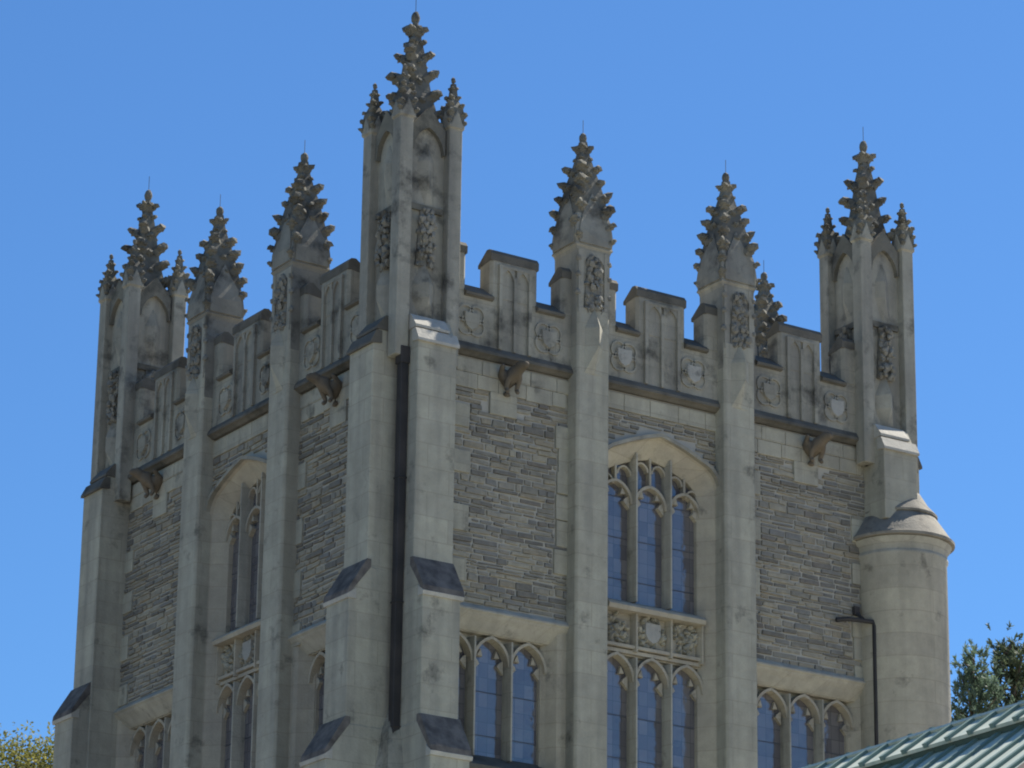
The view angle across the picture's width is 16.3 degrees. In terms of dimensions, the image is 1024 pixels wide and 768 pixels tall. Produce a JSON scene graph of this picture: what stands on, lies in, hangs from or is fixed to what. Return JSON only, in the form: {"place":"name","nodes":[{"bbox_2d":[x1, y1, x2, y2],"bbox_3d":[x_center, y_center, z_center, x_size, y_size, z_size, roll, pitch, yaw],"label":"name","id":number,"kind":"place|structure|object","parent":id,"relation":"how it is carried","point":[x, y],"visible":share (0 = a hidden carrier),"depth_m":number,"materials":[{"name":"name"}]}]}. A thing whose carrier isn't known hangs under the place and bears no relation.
{"place":"outdoors","nodes":[
{"label":"outdoors","id":0,"kind":"place"},
{"bbox_2d":[52,11,954,767],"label":"stone tower","id":1,"kind":"structure","parent":0,"point":[400,493],"depth_m":68.92,"materials":[{"name":"stone"}]},
{"bbox_2d":[129,712,171,767],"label":"window","id":2,"kind":"structure","parent":1,"relation":"in","point":[153,737],"depth_m":72.13,"materials":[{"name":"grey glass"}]},
{"bbox_2d":[216,668,258,767],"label":"window","id":3,"kind":"structure","parent":1,"relation":"in","point":[240,698],"depth_m":69.24,"materials":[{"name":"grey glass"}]},
{"bbox_2d":[212,472,265,646],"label":"window","id":4,"kind":"structure","parent":1,"relation":"in","point":[245,531],"depth_m":70.26,"materials":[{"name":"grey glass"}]},
{"bbox_2d":[308,649,324,736],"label":"window","id":5,"kind":"structure","parent":1,"relation":"in","point":[318,664],"depth_m":67.02,"materials":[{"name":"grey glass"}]},
{"bbox_2d":[458,629,546,766],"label":"window","id":6,"kind":"structure","parent":1,"relation":"in","point":[499,676],"depth_m":65.63,"materials":[{"name":"blue glass"}]},
{"bbox_2d":[607,646,703,767],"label":"window","id":7,"kind":"structure","parent":1,"relation":"in","point":[650,703],"depth_m":67.42,"materials":[{"name":"blue glass"}]},
{"bbox_2d":[608,453,706,626],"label":"window","id":8,"kind":"structure","parent":1,"relation":"in","point":[652,511],"depth_m":68.53,"materials":[{"name":"blue glass"}]},
{"bbox_2d":[757,684,853,767],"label":"window","id":9,"kind":"structure","parent":1,"relation":"in","point":[795,729],"depth_m":69.32,"materials":[{"name":"blue glass"}]},
{"bbox_2d":[0,0,1023,766],"label":"sky","id":10,"kind":"structure","parent":0,"point":[205,100],"materials":[{"name":"blue"}]},
{"bbox_2d":[802,700,1023,767],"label":"copper roofed wing","id":11,"kind":"structure","parent":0,"point":[994,738],"depth_m":46.96,"materials":[{"name":"green metal"}]},
{"bbox_3d":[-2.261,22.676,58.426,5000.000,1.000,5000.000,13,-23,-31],"label":"ground","id":12,"kind":"structure","parent":0,"visible":0},
{"bbox_2d":[0,720,54,767],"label":"leafy tree","id":13,"kind":"object","parent":12,"relation":"on","point":[36,756],"visible":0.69,"depth_m":84.15,"materials":[{"name":"green plant"}]},
{"bbox_2d":[950,638,1014,720],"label":"pine tree","id":14,"kind":"object","parent":12,"relation":"on","point":[977,683],"visible":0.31,"depth_m":81.38,"materials":[{"name":"green plant"}]},
{"bbox_2d":[966,620,1023,709],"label":"pine tree","id":15,"kind":"object","parent":12,"relation":"on","point":[1010,659],"visible":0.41,"depth_m":83.86,"materials":[{"name":"green plant"}]}
]}

